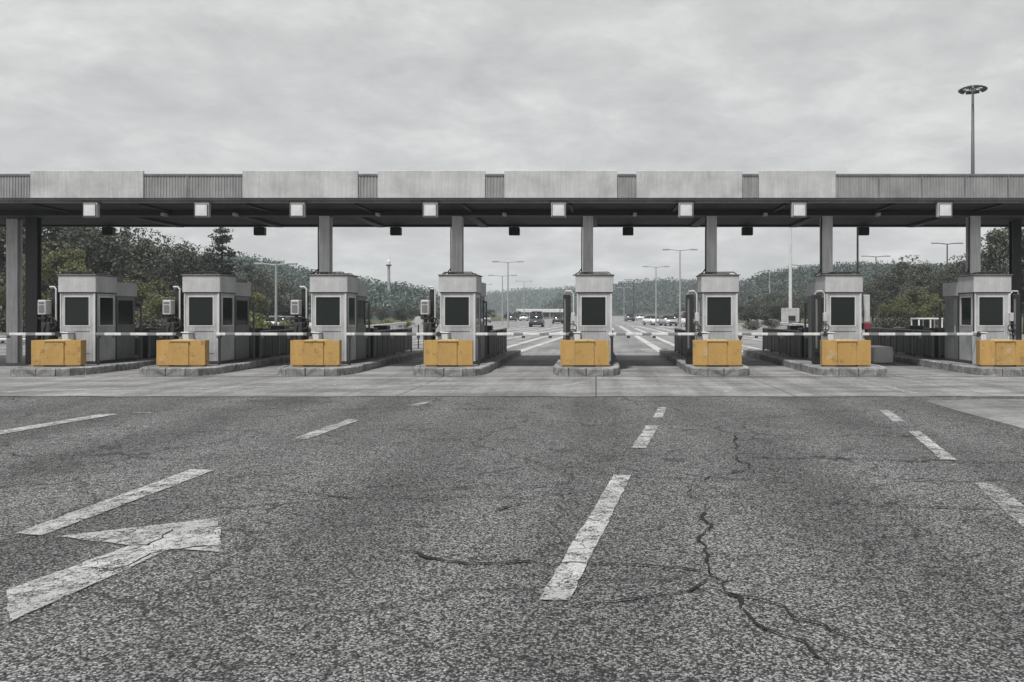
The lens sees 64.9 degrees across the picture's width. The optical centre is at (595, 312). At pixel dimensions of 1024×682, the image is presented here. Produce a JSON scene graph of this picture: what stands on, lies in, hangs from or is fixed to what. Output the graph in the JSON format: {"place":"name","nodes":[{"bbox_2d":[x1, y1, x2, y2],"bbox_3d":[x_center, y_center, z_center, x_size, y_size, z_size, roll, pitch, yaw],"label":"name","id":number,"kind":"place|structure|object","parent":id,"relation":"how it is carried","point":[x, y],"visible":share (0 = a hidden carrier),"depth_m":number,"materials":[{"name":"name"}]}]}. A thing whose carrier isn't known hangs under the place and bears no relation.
{"place":"outdoors","nodes":[
{"label":"outdoors","id":0,"kind":"place"},
{"bbox_2d":[24,282,438,320],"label":"hill","id":1,"kind":"structure","parent":0,"point":[373,319],"depth_m":192.34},
{"bbox_2d":[0,252,439,318],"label":"woodland","id":2,"kind":"object","parent":1,"relation":"on","point":[380,295],"visible":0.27,"depth_m":235.95,"materials":[{"name":"green plant"}]},
{"bbox_2d":[0,314,1022,332],"bbox_3d":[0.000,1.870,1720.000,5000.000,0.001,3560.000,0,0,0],"label":"ground","id":3,"kind":"structure","parent":0,"point":[498,317],"depth_m":189.00,"materials":[{"name":"green plant"}]},
{"bbox_2d":[0,227,45,313],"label":"leafy tree","id":4,"kind":"object","parent":3,"relation":"on","point":[3,266],"visible":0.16,"depth_m":61.67,"materials":[{"name":"green plant"}]},
{"bbox_2d":[0,227,108,320],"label":"leafy tree","id":5,"kind":"object","parent":3,"relation":"on","point":[77,243],"visible":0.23,"depth_m":65.57,"materials":[{"name":"green plant"}]},
{"bbox_2d":[23,240,94,316],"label":"leafy tree","id":6,"kind":"object","parent":3,"relation":"on","point":[62,257],"visible":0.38,"depth_m":55.51,"materials":[{"name":"green plant"}]},
{"bbox_2d":[44,227,150,285],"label":"leafy tree","id":7,"kind":"object","parent":3,"relation":"on","point":[115,258],"visible":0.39,"depth_m":70.13,"materials":[{"name":"green plant"}]},
{"bbox_2d":[122,270,174,324],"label":"leafy tree","id":8,"kind":"object","parent":3,"relation":"on","point":[146,287],"visible":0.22,"depth_m":53.65,"materials":[{"name":"green plant"}]},
{"bbox_2d":[118,228,192,317],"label":"leafy tree","id":9,"kind":"object","parent":3,"relation":"on","point":[150,248],"visible":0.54,"depth_m":75.33,"materials":[{"name":"green plant"}]},
{"bbox_2d":[135,290,183,322],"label":"leafy tree","id":10,"kind":"object","parent":3,"relation":"on","point":[155,301],"visible":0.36,"depth_m":51.52,"materials":[{"name":"green plant"}]},
{"bbox_2d":[136,234,201,316],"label":"leafy tree","id":11,"kind":"object","parent":3,"relation":"on","point":[182,246],"visible":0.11,"depth_m":86.90,"materials":[{"name":"green plant"}]},
{"bbox_2d":[160,244,230,310],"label":"leafy tree","id":12,"kind":"object","parent":3,"relation":"on","point":[195,262],"visible":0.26,"depth_m":78.65,"materials":[{"name":"green plant"}]},
{"bbox_2d":[196,227,244,282],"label":"pine tree","id":13,"kind":"object","parent":3,"relation":"on","point":[222,239],"visible":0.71,"depth_m":77.62,"materials":[{"name":"green plant"}]},
{"bbox_2d":[230,259,277,314],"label":"leafy tree","id":14,"kind":"object","parent":3,"relation":"on","point":[250,267],"visible":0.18,"depth_m":92.51,"materials":[{"name":"green plant"}]},
{"bbox_2d":[248,281,269,320],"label":"leafy tree","id":15,"kind":"object","parent":3,"relation":"on","point":[258,299],"visible":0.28,"depth_m":65.68,"materials":[{"name":"green plant"}]},
{"bbox_2d":[248,270,293,318],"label":"leafy tree","id":16,"kind":"object","parent":3,"relation":"on","point":[269,285],"visible":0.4,"depth_m":104.53,"materials":[{"name":"green plant"}]},
{"bbox_2d":[270,282,310,315],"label":"leafy tree","id":17,"kind":"object","parent":3,"relation":"on","point":[295,297],"visible":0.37,"depth_m":109.45,"materials":[{"name":"green plant"}]},
{"bbox_2d":[738,293,765,322],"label":"leafy tree","id":18,"kind":"object","parent":3,"relation":"on","point":[750,310],"visible":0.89,"depth_m":119.13,"materials":[{"name":"green plant"}]},
{"bbox_2d":[759,290,802,321],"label":"leafy tree","id":19,"kind":"object","parent":3,"relation":"on","point":[774,309],"visible":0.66,"depth_m":114.56,"materials":[{"name":"green plant"}]},
{"bbox_2d":[861,269,906,318],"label":"leafy tree","id":20,"kind":"object","parent":3,"relation":"on","point":[873,300],"visible":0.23,"depth_m":100.24,"materials":[{"name":"green plant"}]},
{"bbox_2d":[872,297,917,327],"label":"leafy tree","id":21,"kind":"object","parent":3,"relation":"on","point":[894,312],"visible":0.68,"depth_m":61.97,"materials":[{"name":"green plant"}]},
{"bbox_2d":[874,255,934,321],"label":"leafy tree","id":22,"kind":"object","parent":3,"relation":"on","point":[891,281],"visible":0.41,"depth_m":93.84,"materials":[{"name":"green plant"}]},
{"bbox_2d":[893,287,944,317],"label":"leafy tree","id":23,"kind":"object","parent":3,"relation":"on","point":[912,297],"visible":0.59,"depth_m":65.69,"materials":[{"name":"green plant"}]},
{"bbox_2d":[897,265,946,317],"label":"leafy tree","id":24,"kind":"object","parent":3,"relation":"on","point":[920,281],"visible":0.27,"depth_m":86.27,"materials":[{"name":"green plant"}]},
{"bbox_2d":[919,293,944,327],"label":"leafy tree","id":25,"kind":"object","parent":3,"relation":"on","point":[933,305],"visible":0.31,"depth_m":59.77,"materials":[{"name":"green plant"}]},
{"bbox_2d":[927,255,982,303],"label":"leafy tree","id":26,"kind":"object","parent":3,"relation":"on","point":[944,278],"visible":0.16,"depth_m":81.39,"materials":[{"name":"green plant"}]},
{"bbox_2d":[958,85,987,173],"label":"light mast","id":27,"kind":"object","parent":3,"relation":"on","point":[972,91],"visible":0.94,"depth_m":109.86,"materials":[{"name":"metal"}]},
{"bbox_2d":[954,229,1023,308],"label":"leafy tree","id":28,"kind":"object","parent":3,"relation":"on","point":[987,265],"visible":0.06,"depth_m":72.41,"materials":[{"name":"green plant"}]},
{"bbox_2d":[981,227,1023,333],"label":"leafy tree","id":29,"kind":"object","parent":3,"relation":"on","point":[997,240],"visible":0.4,"depth_m":67.81,"materials":[{"name":"green plant"}]},
{"bbox_2d":[0,396,1023,681],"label":"asphalt road","id":30,"kind":"structure","parent":0,"point":[292,582],"depth_m":6.48,"materials":[{"name":"asphalt"}]},
{"bbox_2d":[6,518,222,620],"bbox_3d":[-3.491,1.838,5.926,1.309,0.001,2.118,0,0,-26],"label":"road marking","id":31,"kind":"object","parent":30,"relation":"on","point":[163,544],"visible":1,"depth_m":6.09,"materials":[{"name":"white paint"}]},
{"bbox_2d":[17,469,211,534],"bbox_3d":[-4.655,1.838,7.982,0.308,0.001,2.770,0,0,2],"label":"road marking","id":32,"kind":"object","parent":30,"relation":"on","point":[94,509],"visible":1,"depth_m":7.61,"materials":[{"name":"white paint"}]},
{"bbox_2d":[22,396,1023,396],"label":"road seam","id":33,"kind":"object","parent":30,"relation":"on","point":[554,396],"visible":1,"depth_m":17.53,"materials":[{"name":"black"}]},
{"bbox_2d":[539,475,630,599],"bbox_3d":[0.017,1.838,7.082,0.215,0.001,4.006,0,0,8],"label":"road marking","id":34,"kind":"object","parent":30,"relation":"on","point":[579,564],"visible":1,"depth_m":6.25,"materials":[{"name":"white paint"}]},
{"bbox_2d":[927,399,1023,428],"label":"concrete patch","id":35,"kind":"object","parent":30,"relation":"on","point":[1009,411],"visible":1,"depth_m":15.35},
{"bbox_2d":[976,483,1023,525],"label":"road marking","id":36,"kind":"object","parent":30,"relation":"on","point":[1006,501],"visible":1,"depth_m":7.77,"materials":[{"name":"white paint"}]},
{"bbox_2d":[0,349,1023,396],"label":"concrete apron","id":37,"kind":"object","parent":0,"point":[643,372],"visible":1,"depth_m":20.79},
{"bbox_2d":[0,332,74,339],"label":"barrier gate","id":38,"kind":"structure","parent":37,"relation":"on","point":[64,335],"depth_m":24.74,"materials":[{"name":"metal"}]},
{"bbox_2d":[10,356,155,375],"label":"traffic island","id":39,"kind":"structure","parent":37,"relation":"on","point":[63,370],"depth_m":23.89,"materials":[{"name":"concrete"}]},
{"bbox_2d":[38,286,59,339],"bbox_3d":[-17.144,0.392,25.177,0.551,2.466,0.586,0,0,0],"label":"payment terminal","id":40,"kind":"object","parent":39,"relation":"on","point":[44,310],"visible":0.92,"depth_m":25.04,"materials":[{"name":"metal"}]},
{"bbox_2d":[31,339,85,365],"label":"crash block","id":41,"kind":"structure","parent":39,"relation":"on","point":[67,352],"depth_m":23.99,"materials":[{"name":"yellow paint"}]},
{"bbox_2d":[56,272,142,363],"bbox_3d":[-16.289,0.175,26.342,1.254,2.931,2.649,0,0,0],"label":"toll booth","id":42,"kind":"object","parent":39,"relation":"on","point":[91,304],"visible":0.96,"depth_m":25.42,"materials":[{"name":"metal"}]},
{"bbox_2d":[64,296,89,325],"bbox_3d":[-16.318,-0.043,25.111,0.820,0.955,0.044,0,0,0],"label":"window","id":43,"kind":"structure","parent":42,"relation":"in","point":[76,308],"depth_m":25.12,"materials":[{"name":"glass"}]},
{"bbox_2d":[99,296,113,325],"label":"window","id":44,"kind":"structure","parent":42,"relation":"in","point":[106,303],"depth_m":25.71,"materials":[{"name":"glass"}]},
{"bbox_2d":[117,299,133,325],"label":"window","id":45,"kind":"structure","parent":42,"relation":"in","point":[125,307],"depth_m":26.75,"materials":[{"name":"glass"}]},
{"bbox_2d":[95,332,193,364],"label":"barrier gate","id":46,"kind":"structure","parent":39,"relation":"on","point":[184,335],"depth_m":24.73,"materials":[{"name":"metal"}]},
{"bbox_2d":[143,325,183,358],"bbox_3d":[-16.289,1.065,31.500,1.320,1.120,7.060,0,0,0],"label":"island railing","id":47,"kind":"object","parent":39,"relation":"on","point":[149,347],"visible":0.14,"depth_m":28.83,"materials":[{"name":"metal"}]},
{"bbox_2d":[139,353,289,375],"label":"traffic island","id":48,"kind":"structure","parent":37,"relation":"on","point":[189,370],"depth_m":24.09,"materials":[{"name":"concrete"}]},
{"bbox_2d":[163,286,182,339],"bbox_3d":[-13.245,0.392,25.177,0.551,2.466,0.586,0,0,0],"label":"payment terminal","id":49,"kind":"object","parent":48,"relation":"on","point":[173,307],"visible":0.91,"depth_m":25.04,"materials":[{"name":"black plastic"}]},
{"bbox_2d":[156,339,208,365],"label":"crash block","id":50,"kind":"structure","parent":48,"relation":"on","point":[192,352],"depth_m":23.98,"materials":[{"name":"yellow paint"}]},
{"bbox_2d":[181,272,254,363],"bbox_3d":[-12.391,0.175,26.342,1.254,2.931,2.649,0,0,0],"label":"toll booth","id":51,"kind":"object","parent":48,"relation":"on","point":[215,303],"visible":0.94,"depth_m":25.15,"materials":[{"name":"metal"}]},
{"bbox_2d":[188,296,213,325],"bbox_3d":[-12.420,-0.043,25.111,0.820,0.955,0.044,0,0,0],"label":"window","id":52,"kind":"structure","parent":51,"relation":"in","point":[200,308],"depth_m":25.12,"materials":[{"name":"glass"}]},
{"bbox_2d":[222,296,233,325],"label":"window","id":53,"kind":"structure","parent":51,"relation":"in","point":[227,301],"depth_m":25.71,"materials":[{"name":"glass"}]},
{"bbox_2d":[236,299,247,325],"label":"window","id":54,"kind":"structure","parent":51,"relation":"in","point":[241,304],"depth_m":26.72,"materials":[{"name":"glass"}]},
{"bbox_2d":[216,332,322,364],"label":"barrier gate","id":55,"kind":"structure","parent":48,"relation":"on","point":[314,335],"depth_m":24.73,"materials":[{"name":"metal"}]},
{"bbox_2d":[249,325,310,358],"bbox_3d":[-12.391,1.065,31.200,1.320,1.120,6.460,0,0,0],"label":"island railing","id":56,"kind":"object","parent":48,"relation":"on","point":[266,346],"visible":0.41,"depth_m":29.26,"materials":[{"name":"metal"}]},
{"bbox_2d":[278,349,422,375],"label":"traffic island","id":57,"kind":"structure","parent":37,"relation":"on","point":[370,363],"depth_m":24.27,"materials":[{"name":"concrete"}]},
{"bbox_2d":[291,286,308,339],"bbox_3d":[-9.250,0.392,25.177,0.551,2.466,0.586,0,0,0],"label":"payment terminal","id":58,"kind":"object","parent":57,"relation":"on","point":[299,307],"visible":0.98,"depth_m":25.00,"materials":[{"name":"black plastic"}]},
{"bbox_2d":[290,339,341,365],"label":"crash block","id":59,"kind":"structure","parent":57,"relation":"on","point":[326,352],"depth_m":23.98,"materials":[{"name":"yellow paint"}]},
{"bbox_2d":[308,272,369,363],"bbox_3d":[-8.396,0.175,26.342,1.254,2.931,2.649,0,0,0],"label":"toll booth","id":60,"kind":"object","parent":57,"relation":"on","point":[338,305],"visible":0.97,"depth_m":25.12,"materials":[{"name":"metal"}]},
{"bbox_2d":[315,296,340,325],"bbox_3d":[-8.424,-0.043,25.111,0.820,0.955,0.044,0,0,0],"label":"window","id":61,"kind":"structure","parent":60,"relation":"in","point":[327,308],"depth_m":25.12,"materials":[{"name":"glass"}]},
{"bbox_2d":[366,325,411,358],"bbox_3d":[-8.396,1.065,30.800,1.320,1.120,5.660,0,0,0],"label":"island railing","id":62,"kind":"object","parent":57,"relation":"on","point":[382,345],"visible":0.66,"depth_m":30.29,"materials":[{"name":"metal"}]},
{"bbox_2d":[346,332,449,364],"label":"barrier gate","id":63,"kind":"structure","parent":57,"relation":"on","point":[443,335],"depth_m":24.73,"materials":[{"name":"metal"}]},
{"bbox_2d":[413,349,520,375],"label":"traffic island","id":64,"kind":"structure","parent":37,"relation":"on","point":[487,365],"depth_m":23.65,"materials":[{"name":"concrete"}]},
{"bbox_2d":[421,286,438,363],"bbox_3d":[-5.197,0.392,25.177,0.551,2.466,0.586,0,0,0],"label":"payment terminal","id":65,"kind":"object","parent":64,"relation":"on","point":[428,307],"visible":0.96,"depth_m":24.97,"materials":[{"name":"black plastic"}]},
{"bbox_2d":[424,339,472,365],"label":"crash block","id":66,"kind":"structure","parent":64,"relation":"on","point":[448,352],"depth_m":23.98,"materials":[{"name":"yellow paint"}]},
{"bbox_2d":[438,272,486,363],"bbox_3d":[-4.343,0.175,26.342,1.254,2.931,2.649,0,0,0],"label":"toll booth","id":67,"kind":"object","parent":64,"relation":"on","point":[463,309],"visible":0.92,"depth_m":25.10,"materials":[{"name":"metal"}]},
{"bbox_2d":[444,296,469,325],"bbox_3d":[-4.371,-0.043,25.111,0.820,0.955,0.044,0,0,0],"label":"window","id":68,"kind":"structure","parent":67,"relation":"in","point":[456,308],"depth_m":25.12,"materials":[{"name":"glass"}]},
{"bbox_2d":[487,325,506,358],"bbox_3d":[-4.343,1.065,30.500,1.320,1.120,5.060,0,0,0],"label":"island railing","id":69,"kind":"object","parent":64,"relation":"on","point":[498,345],"visible":0.43,"depth_m":30.60,"materials":[{"name":"metal"}]},
{"bbox_2d":[476,332,580,364],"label":"barrier gate","id":70,"kind":"structure","parent":64,"relation":"on","point":[574,335],"depth_m":24.73,"materials":[{"name":"metal"}]},
{"bbox_2d":[0,170,1023,363],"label":"toll canopy","id":71,"kind":"object","parent":37,"relation":"on","point":[33,202],"visible":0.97,"depth_m":25.19,"materials":[{"name":"metal"}]},
{"bbox_2d":[192,200,212,216],"bbox_3d":[-12.350,-3.258,25.047,0.600,0.529,0.186,0,0,0],"label":"lane lamp","id":72,"kind":"object","parent":71,"relation":"attached to","point":[202,209],"visible":1,"depth_m":24.97,"materials":[{"name":"white paint"}]},
{"bbox_2d":[553,352,619,375],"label":"traffic island","id":73,"kind":"structure","parent":37,"relation":"on","point":[588,370],"depth_m":23.22,"materials":[{"name":"concrete"}]},
{"bbox_2d":[563,290,576,339],"bbox_3d":[-0.880,0.464,25.163,0.348,2.323,0.628,0,0,-24],"label":"equipment cabinet","id":74,"kind":"object","parent":73,"relation":"on","point":[568,316],"visible":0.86,"depth_m":25.05,"materials":[{"name":"black metal"}]},
{"bbox_2d":[560,339,608,365],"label":"crash block","id":75,"kind":"structure","parent":73,"relation":"on","point":[585,352],"depth_m":23.98,"materials":[{"name":"yellow paint"}]},
{"bbox_2d":[575,272,613,363],"bbox_3d":[-0.048,0.175,26.342,1.254,2.931,2.649,0,0,0],"label":"toll booth","id":76,"kind":"object","parent":73,"relation":"on","point":[594,291],"visible":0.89,"depth_m":25.10,"materials":[{"name":"metal"}]},
{"bbox_2d":[580,296,606,325],"bbox_3d":[-0.077,-0.043,25.111,0.820,0.955,0.044,0,0,0],"label":"window","id":77,"kind":"structure","parent":76,"relation":"in","point":[593,309],"depth_m":25.12,"materials":[{"name":"glass"}]},
{"bbox_2d":[608,332,708,364],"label":"barrier gate","id":78,"kind":"structure","parent":73,"relation":"on","point":[702,335],"depth_m":24.73,"materials":[{"name":"metal"}]},
{"bbox_2d":[659,349,749,375],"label":"traffic island","id":79,"kind":"structure","parent":37,"relation":"on","point":[674,358],"depth_m":23.65,"materials":[{"name":"concrete"}]},
{"bbox_2d":[685,290,700,363],"bbox_3d":[2.997,0.464,25.163,0.348,2.323,0.628,0,0,-24],"label":"equipment cabinet","id":80,"kind":"object","parent":79,"relation":"on","point":[689,313],"visible":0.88,"depth_m":25.05,"materials":[{"name":"black metal"}]},
{"bbox_2d":[693,272,739,339],"bbox_3d":[3.899,0.175,26.342,1.254,2.931,2.649,0,0,0],"label":"toll booth","id":81,"kind":"object","parent":79,"relation":"on","point":[717,292],"visible":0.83,"depth_m":25.10,"materials":[{"name":"metal"}]},
{"bbox_2d":[706,296,731,325],"bbox_3d":[3.870,-0.043,25.111,0.820,0.955,0.044,0,0,0],"label":"window","id":82,"kind":"structure","parent":81,"relation":"in","point":[718,308],"depth_m":25.12,"materials":[{"name":"glass"}]},
{"bbox_2d":[693,339,741,365],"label":"crash block","id":83,"kind":"structure","parent":79,"relation":"on","point":[717,352],"depth_m":23.98,"materials":[{"name":"yellow paint"}]},
{"bbox_2d":[781,227,798,324],"bbox_3d":[9.223,-1.854,37.970,0.860,7.400,0.240,0,0,0],"label":"sign pole","id":84,"kind":"object","parent":37,"relation":"on","point":[790,314],"visible":0.77,"depth_m":37.90,"materials":[{"name":"metal"}]},
{"bbox_2d":[743,349,886,375],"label":"traffic island","id":85,"kind":"structure","parent":37,"relation":"on","point":[803,364],"depth_m":24.54,"materials":[{"name":"concrete"}]},
{"bbox_2d":[762,325,807,358],"bbox_3d":[7.787,1.065,31.100,1.320,1.120,6.260,0,0,0],"label":"island railing","id":86,"kind":"object","parent":85,"relation":"on","point":[791,345],"visible":0.72,"depth_m":30.66,"materials":[{"name":"metal"}]},
{"bbox_2d":[737,332,834,339],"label":"barrier gate","id":87,"kind":"structure","parent":85,"relation":"on","point":[827,335],"depth_m":24.73,"materials":[{"name":"metal"}]},
{"bbox_2d":[812,290,828,363],"bbox_3d":[7.016,0.464,25.163,0.348,2.323,0.628,0,0,-24],"label":"equipment cabinet","id":88,"kind":"object","parent":85,"relation":"on","point":[817,324],"visible":0.85,"depth_m":25.05,"materials":[{"name":"black metal"}]},
{"bbox_2d":[804,272,863,360],"bbox_3d":[7.788,0.175,26.342,1.254,2.931,2.649,0,0,0],"label":"toll booth","id":89,"kind":"object","parent":85,"relation":"on","point":[842,291],"visible":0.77,"depth_m":25.10,"materials":[{"name":"metal"}]},
{"bbox_2d":[830,296,855,325],"bbox_3d":[7.759,-0.043,25.111,0.820,0.955,0.044,0,0,0],"label":"window","id":90,"kind":"structure","parent":89,"relation":"in","point":[842,308],"depth_m":25.12,"materials":[{"name":"glass"}]},
{"bbox_2d":[820,339,870,365],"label":"crash block","id":91,"kind":"structure","parent":85,"relation":"on","point":[835,352],"depth_m":23.98,"materials":[{"name":"yellow paint"}]},
{"bbox_2d":[862,295,870,339],"bbox_3d":[8.704,0.525,25.700,0.260,2.200,0.200,0,0,0],"label":"lane sign","id":92,"kind":"object","parent":85,"relation":"on","point":[866,327],"visible":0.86,"depth_m":25.64,"materials":[{"name":"white plastic"}]},
{"bbox_2d":[871,345,892,362],"bbox_3d":[10.446,1.545,29.700,0.726,0.590,1.400,0,0,0],"label":"concrete block","id":93,"kind":"object","parent":37,"relation":"on","point":[881,354],"depth_m":29.00,"materials":[{"name":"white paint"}]},
{"bbox_2d":[893,351,1023,375],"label":"traffic island","id":94,"kind":"structure","parent":37,"relation":"on","point":[959,367],"depth_m":24.91,"materials":[{"name":"concrete"}]},
{"bbox_2d":[868,325,944,358],"bbox_3d":[12.448,1.065,31.500,1.320,1.120,7.060,0,0,0],"label":"island railing","id":95,"kind":"object","parent":94,"relation":"on","point":[926,346],"visible":0.74,"depth_m":30.38,"materials":[{"name":"metal"}]},
{"bbox_2d":[862,332,987,364],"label":"barrier gate","id":96,"kind":"structure","parent":94,"relation":"on","point":[979,336],"depth_m":24.74,"materials":[{"name":"metal"}]},
{"bbox_2d":[939,272,1012,363],"bbox_3d":[12.448,0.175,26.342,1.254,2.931,2.649,0,0,0],"label":"toll booth","id":97,"kind":"object","parent":94,"relation":"on","point":[976,302],"visible":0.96,"depth_m":25.30,"materials":[{"name":"metal"}]},
{"bbox_2d":[945,299,957,325],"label":"window","id":98,"kind":"structure","parent":97,"relation":"in","point":[951,305],"depth_m":26.70,"materials":[{"name":"metal"}]},
{"bbox_2d":[960,296,971,325],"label":"window","id":99,"kind":"structure","parent":97,"relation":"in","point":[966,301],"depth_m":25.70,"materials":[{"name":"glass"}]},
{"bbox_2d":[978,296,1003,325],"bbox_3d":[12.420,-0.043,25.111,0.820,0.955,0.044,0,0,0],"label":"window","id":100,"kind":"structure","parent":97,"relation":"in","point":[990,308],"depth_m":25.12,"materials":[{"name":"glass"}]},
{"bbox_2d":[976,339,1023,365],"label":"crash block","id":101,"kind":"structure","parent":94,"relation":"on","point":[992,352],"depth_m":23.98,"materials":[{"name":"yellow paint"}]},
{"bbox_2d":[1007,290,1019,339],"bbox_3d":[13.162,0.464,25.174,0.353,2.323,0.607,0,0,25],"label":"equipment cabinet","id":102,"kind":"object","parent":94,"relation":"on","point":[1014,316],"visible":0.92,"depth_m":25.05,"materials":[{"name":"black plastic"}]},
{"bbox_2d":[0,316,1023,348],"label":"motorway","id":103,"kind":"structure","parent":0,"point":[616,324],"depth_m":74.22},
{"bbox_2d":[0,0,1023,295],"label":"sky","id":104,"kind":"structure","parent":0,"point":[149,86],"materials":[{"name":"grey"}]},
{"bbox_2d":[493,300,537,313],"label":"hill","id":105,"kind":"structure","parent":0,"point":[512,312],"depth_m":867.51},
{"bbox_2d":[485,285,575,313],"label":"woodland","id":106,"kind":"object","parent":105,"relation":"on","point":[535,297],"visible":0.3,"depth_m":925.37,"materials":[{"name":"green plant"}]},
{"bbox_2d":[575,298,677,315],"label":"hill","id":107,"kind":"structure","parent":0,"point":[648,313],"depth_m":480.76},
{"bbox_2d":[540,277,747,314],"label":"woodland","id":108,"kind":"object","parent":107,"relation":"on","point":[644,291],"visible":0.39,"depth_m":512.55,"materials":[{"name":"green plant"}]},
{"bbox_2d":[738,281,1022,318],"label":"hill","id":109,"kind":"structure","parent":0,"point":[862,314],"depth_m":240.79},
{"bbox_2d":[738,259,1022,317],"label":"woodland","id":110,"kind":"object","parent":109,"relation":"on","point":[758,286],"visible":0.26,"depth_m":302.18,"materials":[{"name":"green plant"}]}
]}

